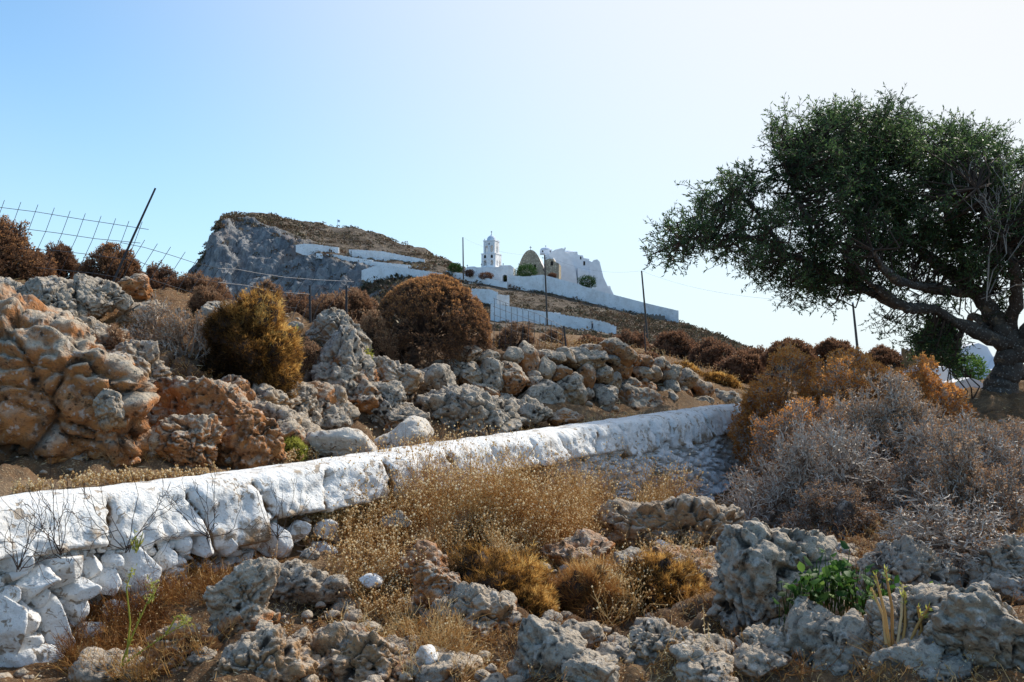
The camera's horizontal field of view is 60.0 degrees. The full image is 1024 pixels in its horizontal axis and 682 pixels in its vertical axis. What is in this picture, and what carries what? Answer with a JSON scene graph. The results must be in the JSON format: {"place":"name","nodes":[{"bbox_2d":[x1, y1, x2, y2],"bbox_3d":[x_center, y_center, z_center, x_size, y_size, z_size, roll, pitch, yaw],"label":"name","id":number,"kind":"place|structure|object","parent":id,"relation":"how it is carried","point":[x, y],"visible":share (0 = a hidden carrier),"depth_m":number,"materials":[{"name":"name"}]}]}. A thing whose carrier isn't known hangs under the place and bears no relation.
{"place":"outdoors","nodes":[
{"label":"outdoors","id":0,"kind":"place"},
{"bbox_2d":[188,212,701,340],"bbox_3d":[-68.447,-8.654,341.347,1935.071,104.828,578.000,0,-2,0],"label":"hill","id":1,"kind":"structure","parent":0,"point":[264,261],"depth_m":272.00,"materials":[{"name":"grey stone"}]},
{"bbox_2d":[361,265,442,282],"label":"retaining wall","id":2,"kind":"structure","parent":1,"relation":"on","point":[382,271],"depth_m":237.77,"materials":[{"name":"paint"}]},
{"bbox_2d":[192,211,825,370],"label":"hill scrub","id":3,"kind":"object","parent":1,"relation":"on","point":[690,329],"visible":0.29,"depth_m":226.78,"materials":[{"name":"brown plant"}]},
{"bbox_2d":[516,246,560,278],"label":"stone chapel","id":4,"kind":"structure","parent":1,"relation":"on","point":[530,256],"depth_m":238.47,"materials":[{"name":"paint"}]},
{"bbox_2d":[490,303,615,333],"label":"retaining wall","id":5,"kind":"structure","parent":1,"relation":"on","point":[572,322],"depth_m":158.70,"materials":[{"name":"paint"}]},
{"bbox_2d":[540,245,613,294],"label":"white church","id":6,"kind":"structure","parent":1,"relation":"on","point":[570,272],"depth_m":252.91,"materials":[{"name":"paint"}]},
{"bbox_2d":[543,275,678,322],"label":"perimeter wall","id":7,"kind":"structure","parent":1,"relation":"on","point":[559,287],"depth_m":211.49,"materials":[{"name":"paint"}]},
{"bbox_2d":[0,275,1023,681],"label":"ground","id":8,"kind":"structure","parent":0,"point":[982,403],"depth_m":5.44,"materials":[{"name":"brown soil"}]},
{"bbox_2d":[0,214,59,281],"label":"spurge bush","id":9,"kind":"object","parent":8,"relation":"on","point":[21,265],"visible":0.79,"depth_m":9.23,"materials":[{"name":"brown plant"}]},
{"bbox_2d":[0,455,86,579],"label":"twig shrub","id":10,"kind":"object","parent":8,"relation":"on","point":[53,538],"visible":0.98,"depth_m":4.13,"materials":[{"name":"brown plant"}]},
{"bbox_2d":[17,276,76,310],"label":"boulder","id":11,"kind":"object","parent":8,"relation":"on","point":[54,291],"visible":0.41,"depth_m":7.94,"materials":[{"name":"grey stone"}]},
{"bbox_2d":[44,240,79,278],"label":"spurge bush","id":12,"kind":"object","parent":8,"relation":"on","point":[59,255],"visible":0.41,"depth_m":10.15,"materials":[{"name":"brown plant"}]},
{"bbox_2d":[0,282,160,466],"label":"boulder","id":13,"kind":"object","parent":8,"relation":"on","point":[60,369],"visible":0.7,"depth_m":5.95,"materials":[{"name":"stone"}]},
{"bbox_2d":[92,388,126,431],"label":"boulder","id":14,"kind":"object","parent":13,"relation":"attached to","point":[108,409],"visible":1,"depth_m":5.87,"materials":[{"name":"stone"}]},
{"bbox_2d":[72,272,124,317],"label":"boulder","id":15,"kind":"object","parent":8,"relation":"on","point":[97,297],"visible":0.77,"depth_m":8.18,"materials":[{"name":"grey stone"}]},
{"bbox_2d":[73,241,149,283],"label":"spurge bush","id":16,"kind":"object","parent":8,"relation":"on","point":[103,264],"visible":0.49,"depth_m":9.45,"materials":[{"name":"brown plant"}]},
{"bbox_2d":[87,431,140,466],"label":"boulder","id":17,"kind":"object","parent":8,"relation":"on","point":[108,436],"visible":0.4,"depth_m":5.98,"materials":[{"name":"stone"}]},
{"bbox_2d":[68,459,184,573],"bbox_3d":[-1.894,0.841,4.359,0.556,0.584,0.161,0,-2,0],"label":"twig shrub","id":18,"kind":"object","parent":8,"relation":"on","point":[129,546],"visible":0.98,"depth_m":4.37,"materials":[{"name":"brown plant"}]},
{"bbox_2d":[116,273,152,300],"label":"boulder","id":19,"kind":"object","parent":8,"relation":"on","point":[136,286],"visible":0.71,"depth_m":8.86,"materials":[{"name":"stone"}]},
{"bbox_2d":[39,556,235,681],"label":"dry grass","id":20,"kind":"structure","parent":8,"relation":"on","point":[119,625],"depth_m":4.45,"materials":[{"name":"plant"}]},
{"bbox_2d":[120,564,194,666],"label":"yellow stalk plant","id":21,"kind":"object","parent":8,"relation":"on","point":[138,621],"visible":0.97,"depth_m":3.92,"materials":[{"name":"plant"}]},
{"bbox_2d":[118,291,201,358],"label":"bare shrub","id":22,"kind":"object","parent":8,"relation":"on","point":[152,316],"visible":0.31,"depth_m":8.01,"materials":[{"name":"grey plant"}]},
{"bbox_2d":[145,260,183,292],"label":"spurge bush","id":23,"kind":"object","parent":8,"relation":"on","point":[161,275],"visible":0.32,"depth_m":10.28,"materials":[{"name":"brown plant"}]},
{"bbox_2d":[139,615,222,675],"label":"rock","id":24,"kind":"object","parent":8,"relation":"on","point":[185,667],"visible":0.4,"depth_m":3.95,"materials":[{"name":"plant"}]},
{"bbox_2d":[151,306,213,364],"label":"bare shrub","id":25,"kind":"object","parent":8,"relation":"on","point":[167,324],"visible":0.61,"depth_m":7.83,"materials":[{"name":"plant"}]},
{"bbox_2d":[155,413,226,467],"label":"boulder","id":26,"kind":"object","parent":8,"relation":"on","point":[190,439],"visible":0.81,"depth_m":6.31,"materials":[{"name":"stone"}]},
{"bbox_2d":[10,436,379,493],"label":"verge grass","id":27,"kind":"structure","parent":8,"relation":"on","point":[110,477],"depth_m":5.67,"materials":[{"name":"plant"}]},
{"bbox_2d":[148,375,251,427],"bbox_3d":[-2.509,0.696,6.989,0.964,0.862,0.693,0,-2,0],"label":"boulder","id":28,"kind":"object","parent":8,"relation":"on","point":[193,395],"visible":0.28,"depth_m":6.74,"materials":[{"name":"stone"}]},
{"bbox_2d":[178,270,234,300],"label":"spurge bush","id":29,"kind":"object","parent":8,"relation":"on","point":[187,284],"visible":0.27,"depth_m":10.48,"materials":[{"name":"brown plant"}]},
{"bbox_2d":[0,276,418,461],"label":"bedrock bank","id":30,"kind":"structure","parent":8,"relation":"on","point":[367,400],"depth_m":8.06,"materials":[{"name":"stone"}]},
{"bbox_2d":[109,339,171,379],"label":"boulder","id":31,"kind":"object","parent":30,"relation":"on","point":[144,355],"visible":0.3,"depth_m":7.07,"materials":[{"name":"stone"}]},
{"bbox_2d":[141,540,290,607],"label":"dry grass","id":32,"kind":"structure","parent":8,"relation":"on","point":[199,575],"depth_m":5.05,"materials":[{"name":"plant"}]},
{"bbox_2d":[202,557,280,640],"bbox_3d":[-1.267,1.255,4.186,0.333,0.460,0.244,0,-2,0],"label":"boulder","id":33,"kind":"object","parent":8,"relation":"on","point":[245,589],"visible":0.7,"depth_m":4.13,"materials":[{"name":"grey stone"}]},
{"bbox_2d":[195,285,305,397],"bbox_3d":[-2.367,0.109,7.930,1.049,1.258,0.967,0,-2,0],"label":"cushion shrub","id":34,"kind":"object","parent":8,"relation":"on","point":[255,340],"visible":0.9,"depth_m":7.74,"materials":[{"name":"plant"}]},
{"bbox_2d":[215,398,286,469],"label":"boulder","id":35,"kind":"object","parent":8,"relation":"on","point":[252,437],"visible":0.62,"depth_m":6.64,"materials":[{"name":"stone"}]},
{"bbox_2d":[207,623,320,681],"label":"boulder","id":36,"kind":"object","parent":8,"relation":"on","point":[280,657],"visible":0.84,"depth_m":3.76,"materials":[{"name":"stone"}]},
{"bbox_2d":[251,383,301,408],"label":"boulder","id":37,"kind":"object","parent":8,"relation":"on","point":[266,392],"visible":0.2,"depth_m":7.56,"materials":[{"name":"stone"}]},
{"bbox_2d":[272,558,328,606],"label":"boulder","id":38,"kind":"object","parent":8,"relation":"on","point":[299,580],"visible":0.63,"depth_m":5.01,"materials":[{"name":"grey stone"}]},
{"bbox_2d":[287,381,323,427],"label":"boulder","id":39,"kind":"object","parent":8,"relation":"on","point":[309,404],"visible":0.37,"depth_m":8.00,"materials":[{"name":"stone"}]},
{"bbox_2d":[321,574,351,603],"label":"boulder","id":40,"kind":"object","parent":8,"relation":"on","point":[333,585],"visible":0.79,"depth_m":5.00,"materials":[{"name":"grey stone"}]},
{"bbox_2d":[305,307,371,352],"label":"boulder","id":41,"kind":"object","parent":8,"relation":"on","point":[326,323],"visible":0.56,"depth_m":10.04,"materials":[{"name":"grey stone"}]},
{"bbox_2d":[302,285,378,322],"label":"spurge bush","id":42,"kind":"object","parent":8,"relation":"on","point":[359,299],"visible":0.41,"depth_m":11.67,"materials":[{"name":"brown plant"}]},
{"bbox_2d":[306,427,377,456],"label":"painted rock","id":43,"kind":"object","parent":8,"relation":"on","point":[333,443],"visible":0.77,"depth_m":7.21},
{"bbox_2d":[313,324,375,395],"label":"boulder","id":44,"kind":"object","parent":8,"relation":"on","point":[344,343],"visible":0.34,"depth_m":8.95,"materials":[{"name":"grey stone"}]},
{"bbox_2d":[293,494,422,601],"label":"dry flower stalks","id":45,"kind":"object","parent":8,"relation":"on","point":[359,547],"visible":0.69,"depth_m":5.56,"materials":[{"name":"plant"}]},
{"bbox_2d":[302,620,418,681],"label":"boulder","id":46,"kind":"object","parent":8,"relation":"on","point":[344,649],"visible":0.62,"depth_m":3.94,"materials":[{"name":"stone"}]},
{"bbox_2d":[310,449,436,538],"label":"dry flower stalks","id":47,"kind":"object","parent":8,"relation":"on","point":[345,511],"visible":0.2,"depth_m":6.31,"materials":[{"name":"plant"}]},
{"bbox_2d":[352,308,400,360],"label":"spurge bush","id":48,"kind":"object","parent":8,"relation":"on","point":[372,325],"visible":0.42,"depth_m":10.51,"materials":[{"name":"red plant"}]},
{"bbox_2d":[359,380,406,428],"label":"boulder","id":49,"kind":"object","parent":8,"relation":"on","point":[394,393],"visible":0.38,"depth_m":8.70,"materials":[{"name":"grey stone"}]},
{"bbox_2d":[375,355,424,402],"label":"boulder","id":50,"kind":"object","parent":8,"relation":"on","point":[410,377],"visible":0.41,"depth_m":9.32,"materials":[{"name":"stone"}]},
{"bbox_2d":[374,415,433,448],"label":"painted rock","id":51,"kind":"object","parent":8,"relation":"on","point":[399,430],"visible":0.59,"depth_m":7.84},
{"bbox_2d":[318,591,497,681],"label":"dry grass","id":52,"kind":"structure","parent":8,"relation":"on","point":[410,626],"depth_m":4.13,"materials":[{"name":"plant"}]},
{"bbox_2d":[0,398,844,667],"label":"parapet wall","id":53,"kind":"structure","parent":8,"relation":"on","point":[36,607],"depth_m":5.47,"materials":[{"name":"white stone"}]},
{"bbox_2d":[401,539,447,578],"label":"boulder","id":54,"kind":"object","parent":8,"relation":"on","point":[436,557],"visible":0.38,"depth_m":5.18,"materials":[{"name":"stone"}]},
{"bbox_2d":[375,272,492,376],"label":"spurge bush","id":55,"kind":"object","parent":8,"relation":"on","point":[422,311],"visible":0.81,"depth_m":10.85,"materials":[{"name":"brown plant"}]},
{"bbox_2d":[414,363,455,399],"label":"boulder","id":56,"kind":"object","parent":8,"relation":"on","point":[437,376],"visible":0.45,"depth_m":10.08,"materials":[{"name":"grey stone"}]},
{"bbox_2d":[411,559,460,609],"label":"boulder","id":57,"kind":"object","parent":8,"relation":"on","point":[431,581],"visible":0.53,"depth_m":4.66,"materials":[{"name":"stone"}]},
{"bbox_2d":[415,383,526,435],"bbox_3d":[-0.430,0.789,9.299,1.099,0.685,0.857,1,-2,-22],"label":"boulder","id":58,"kind":"object","parent":8,"relation":"on","point":[455,404],"visible":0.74,"depth_m":8.99,"materials":[{"name":"grey stone"}]},
{"bbox_2d":[437,581,519,636],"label":"boulder","id":59,"kind":"object","parent":8,"relation":"on","point":[481,600],"visible":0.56,"depth_m":4.34,"materials":[{"name":"stone"}]},
{"bbox_2d":[268,553,737,681],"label":"dry grass","id":60,"kind":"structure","parent":8,"relation":"on","point":[540,674],"depth_m":4.20,"materials":[{"name":"plant"}]},
{"bbox_2d":[441,537,568,610],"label":"cushion shrub","id":61,"kind":"object","parent":8,"relation":"on","point":[499,572],"visible":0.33,"depth_m":4.77,"materials":[{"name":"brown plant"}]},
{"bbox_2d":[0,313,1020,681],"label":"rubble","id":62,"kind":"object","parent":8,"relation":"on","point":[356,615],"visible":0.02,"depth_m":4.21,"materials":[{"name":"stone"}]},
{"bbox_2d":[493,320,535,350],"bbox_3d":[0.027,0.023,14.788,0.780,0.815,0.729,0,-2,0],"label":"dry brush","id":63,"kind":"object","parent":8,"relation":"on","point":[521,329],"visible":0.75,"depth_m":14.67,"materials":[{"name":"red plant"}]},
{"bbox_2d":[345,412,719,553],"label":"dry flower stalks","id":64,"kind":"object","parent":8,"relation":"on","point":[494,494],"visible":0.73,"depth_m":6.36,"materials":[{"name":"plant"}]},
{"bbox_2d":[513,394,553,426],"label":"boulder","id":65,"kind":"object","parent":8,"relation":"on","point":[534,410],"visible":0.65,"depth_m":9.77,"materials":[{"name":"grey stone"}]},
{"bbox_2d":[511,582,560,617],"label":"cushion shrub","id":66,"kind":"object","parent":8,"relation":"on","point":[540,605],"visible":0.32,"depth_m":4.52,"materials":[{"name":"brown plant"}]},
{"bbox_2d":[67,542,1023,681],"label":"bedrock slope","id":67,"kind":"structure","parent":8,"relation":"on","point":[704,666],"depth_m":3.85,"materials":[{"name":"stone"}]},
{"bbox_2d":[508,614,587,679],"bbox_3d":[0.166,1.326,3.691,0.324,0.363,0.302,0,-2,-13],"label":"boulder","id":68,"kind":"object","parent":8,"relation":"on","point":[549,645],"visible":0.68,"depth_m":3.66,"materials":[{"name":"grey stone"}]},
{"bbox_2d":[538,528,614,565],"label":"boulder","id":69,"kind":"object","parent":8,"relation":"on","point":[584,539],"visible":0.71,"depth_m":5.88,"materials":[{"name":"stone"}]},
{"bbox_2d":[433,337,741,412],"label":"dry stone wall","id":70,"kind":"structure","parent":8,"relation":"on","point":[606,374],"depth_m":11.72,"materials":[{"name":"stone"}]},
{"bbox_2d":[542,551,644,625],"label":"cushion shrub","id":71,"kind":"object","parent":8,"relation":"on","point":[574,589],"visible":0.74,"depth_m":4.78,"materials":[{"name":"plant"}]},
{"bbox_2d":[612,545,711,613],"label":"cushion shrub","id":72,"kind":"object","parent":8,"relation":"on","point":[666,573],"visible":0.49,"depth_m":4.83,"materials":[{"name":"brown plant"}]},
{"bbox_2d":[593,493,744,549],"bbox_3d":[1.219,1.379,6.737,1.237,0.510,0.644,0,-2,0],"label":"boulder","id":73,"kind":"object","parent":8,"relation":"on","point":[687,511],"visible":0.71,"depth_m":6.49,"materials":[{"name":"stone"}]},
{"bbox_2d":[644,328,695,359],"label":"hillside bush","id":74,"kind":"object","parent":8,"relation":"on","point":[680,343],"visible":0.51,"depth_m":26.54,"materials":[{"name":"red plant"}]},
{"bbox_2d":[628,617,714,663],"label":"boulder","id":75,"kind":"object","parent":8,"relation":"on","point":[649,637],"visible":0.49,"depth_m":3.69,"materials":[{"name":"stone"}]},
{"bbox_2d":[688,336,735,368],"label":"hillside bush","id":76,"kind":"object","parent":8,"relation":"on","point":[708,350],"visible":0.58,"depth_m":23.55,"materials":[{"name":"red plant"}]},
{"bbox_2d":[710,348,769,384],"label":"hillside bush","id":77,"kind":"object","parent":8,"relation":"on","point":[745,364],"visible":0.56,"depth_m":18.68,"materials":[{"name":"red plant"}]},
{"bbox_2d":[734,623,791,655],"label":"boulder","id":78,"kind":"object","parent":8,"relation":"on","point":[772,638],"visible":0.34,"depth_m":3.67,"materials":[{"name":"stone"}]},
{"bbox_2d":[705,517,844,637],"bbox_3d":[1.276,1.255,4.329,0.667,0.817,0.457,1,-2,-30],"label":"boulder","id":79,"kind":"object","parent":8,"relation":"on","point":[757,560],"visible":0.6,"depth_m":4.16,"materials":[{"name":"grey stone"}]},
{"bbox_2d":[727,339,843,465],"bbox_3d":[3.494,0.870,11.369,1.550,1.818,1.517,0,-2,0],"label":"spurge bush","id":80,"kind":"object","parent":8,"relation":"on","point":[761,398],"visible":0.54,"depth_m":11.17,"materials":[{"name":"brown plant"}]},
{"bbox_2d":[759,336,817,378],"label":"spurge bush","id":81,"kind":"object","parent":8,"relation":"on","point":[804,347],"visible":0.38,"depth_m":16.88,"materials":[{"name":"red plant"}]},
{"bbox_2d":[745,389,851,505],"bbox_3d":[3.054,1.193,9.195,1.228,1.379,1.320,0,-2,0],"label":"bare shrub","id":82,"kind":"object","parent":8,"relation":"on","point":[786,417],"visible":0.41,"depth_m":9.27,"materials":[{"name":"brown plant"}]},
{"bbox_2d":[784,595,841,662],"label":"boulder","id":83,"kind":"object","parent":8,"relation":"on","point":[807,621],"visible":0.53,"depth_m":3.60,"materials":[{"name":"grey stone"}]},
{"bbox_2d":[713,405,921,528],"bbox_3d":[2.694,1.465,7.802,1.791,1.786,1.508,1,-2,-29],"label":"bare shrub","id":84,"kind":"object","parent":8,"relation":"on","point":[801,476],"visible":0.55,"depth_m":7.68,"materials":[{"name":"grey plant"}]},
{"bbox_2d":[639,82,1023,399],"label":"evergreen tree","id":85,"kind":"object","parent":8,"relation":"on","point":[852,157],"visible":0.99,"depth_m":12.94,"materials":[{"name":"green plant"}]},
{"bbox_2d":[777,479,903,540],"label":"bare shrub","id":86,"kind":"object","parent":8,"relation":"on","point":[822,506],"visible":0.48,"depth_m":6.99,"materials":[{"name":"grey plant"}]},
{"bbox_2d":[811,608,872,674],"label":"boulder","id":87,"kind":"object","parent":8,"relation":"on","point":[853,622],"visible":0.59,"depth_m":3.49,"materials":[{"name":"grey stone"}]},
{"bbox_2d":[772,540,939,625],"bbox_3d":[1.524,1.166,3.824,0.856,0.632,0.298,0,-2,0],"label":"leafy plant","id":88,"kind":"object","parent":8,"relation":"on","point":[819,594],"visible":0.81,"depth_m":3.82,"materials":[{"name":"green plant"}]},
{"bbox_2d":[803,344,910,457],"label":"spurge bush","id":89,"kind":"object","parent":8,"relation":"on","point":[853,366],"visible":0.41,"depth_m":10.48,"materials":[{"name":"brown plant"}]},
{"bbox_2d":[704,556,1023,681],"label":"dry grass","id":90,"kind":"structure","parent":8,"relation":"on","point":[850,672],"depth_m":3.40,"materials":[{"name":"plant"}]},
{"bbox_2d":[778,365,971,492],"bbox_3d":[3.524,1.081,8.608,1.836,1.710,1.626,0,-2,0],"label":"bare shrub","id":91,"kind":"object","parent":8,"relation":"on","point":[876,416],"visible":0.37,"depth_m":8.41,"materials":[{"name":"grey plant"}]},
{"bbox_2d":[774,505,1023,577],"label":"dry grass","id":92,"kind":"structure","parent":8,"relation":"on","point":[862,552],"depth_m":6.03,"materials":[{"name":"plant"}]},
{"bbox_2d":[847,564,963,673],"bbox_3d":[1.498,1.073,3.377,0.469,0.385,0.507,0,-2,0],"label":"stalk plant","id":93,"kind":"object","parent":8,"relation":"on","point":[887,641],"visible":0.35,"depth_m":3.41,"materials":[{"name":"plant"}]},
{"bbox_2d":[863,582,955,651],"bbox_3d":[1.601,1.145,3.519,0.405,0.380,0.303,0,-2,0],"label":"boulder","id":94,"kind":"object","parent":8,"relation":"on","point":[924,595],"visible":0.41,"depth_m":3.46,"materials":[{"name":"grey stone"}]},
{"bbox_2d":[856,534,965,598],"bbox_3d":[2.324,1.367,5.163,0.595,0.501,0.476,0,-2,0],"label":"boulder","id":95,"kind":"object","parent":8,"relation":"on","point":[909,561],"visible":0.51,"depth_m":5.04,"materials":[{"name":"grey stone"}]},
{"bbox_2d":[893,351,977,427],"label":"spurge bush","id":96,"kind":"object","parent":8,"relation":"on","point":[934,388],"visible":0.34,"depth_m":10.38,"materials":[{"name":"brown plant"}]},
{"bbox_2d":[865,475,1023,583],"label":"bare shrub","id":97,"kind":"object","parent":8,"relation":"on","point":[935,535],"visible":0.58,"depth_m":5.34,"materials":[{"name":"grey plant"}]},
{"bbox_2d":[871,405,1023,521],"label":"bare shrub","id":98,"kind":"object","parent":8,"relation":"on","point":[996,450],"visible":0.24,"depth_m":7.15,"materials":[{"name":"grey plant"}]},
{"bbox_2d":[933,652,973,681],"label":"boulder","id":99,"kind":"object","parent":8,"relation":"on","point":[953,663],"visible":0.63,"depth_m":3.19,"materials":[{"name":"grey stone"}]},
{"bbox_2d":[909,422,1023,543],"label":"bare shrub","id":100,"kind":"object","parent":8,"relation":"on","point":[964,475],"visible":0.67,"depth_m":6.12,"materials":[{"name":"grey plant"}]},
{"bbox_2d":[922,581,1023,673],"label":"boulder","id":101,"kind":"object","parent":8,"relation":"on","point":[982,622],"visible":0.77,"depth_m":3.20,"materials":[{"name":"grey stone"}]},
{"bbox_2d":[962,533,1023,587],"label":"boulder","id":102,"kind":"object","parent":8,"relation":"on","point":[990,558],"visible":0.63,"depth_m":4.99,"materials":[{"name":"grey stone"}]},
{"bbox_2d":[0,0,1023,363],"label":"sky","id":103,"kind":"structure","parent":0,"point":[431,125],"materials":[{"name":"blue"}]},
{"bbox_2d":[338,500,716,628],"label":"dry grass","id":104,"kind":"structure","parent":0,"point":[375,604],"depth_m":5.17,"materials":[{"name":"plant"}]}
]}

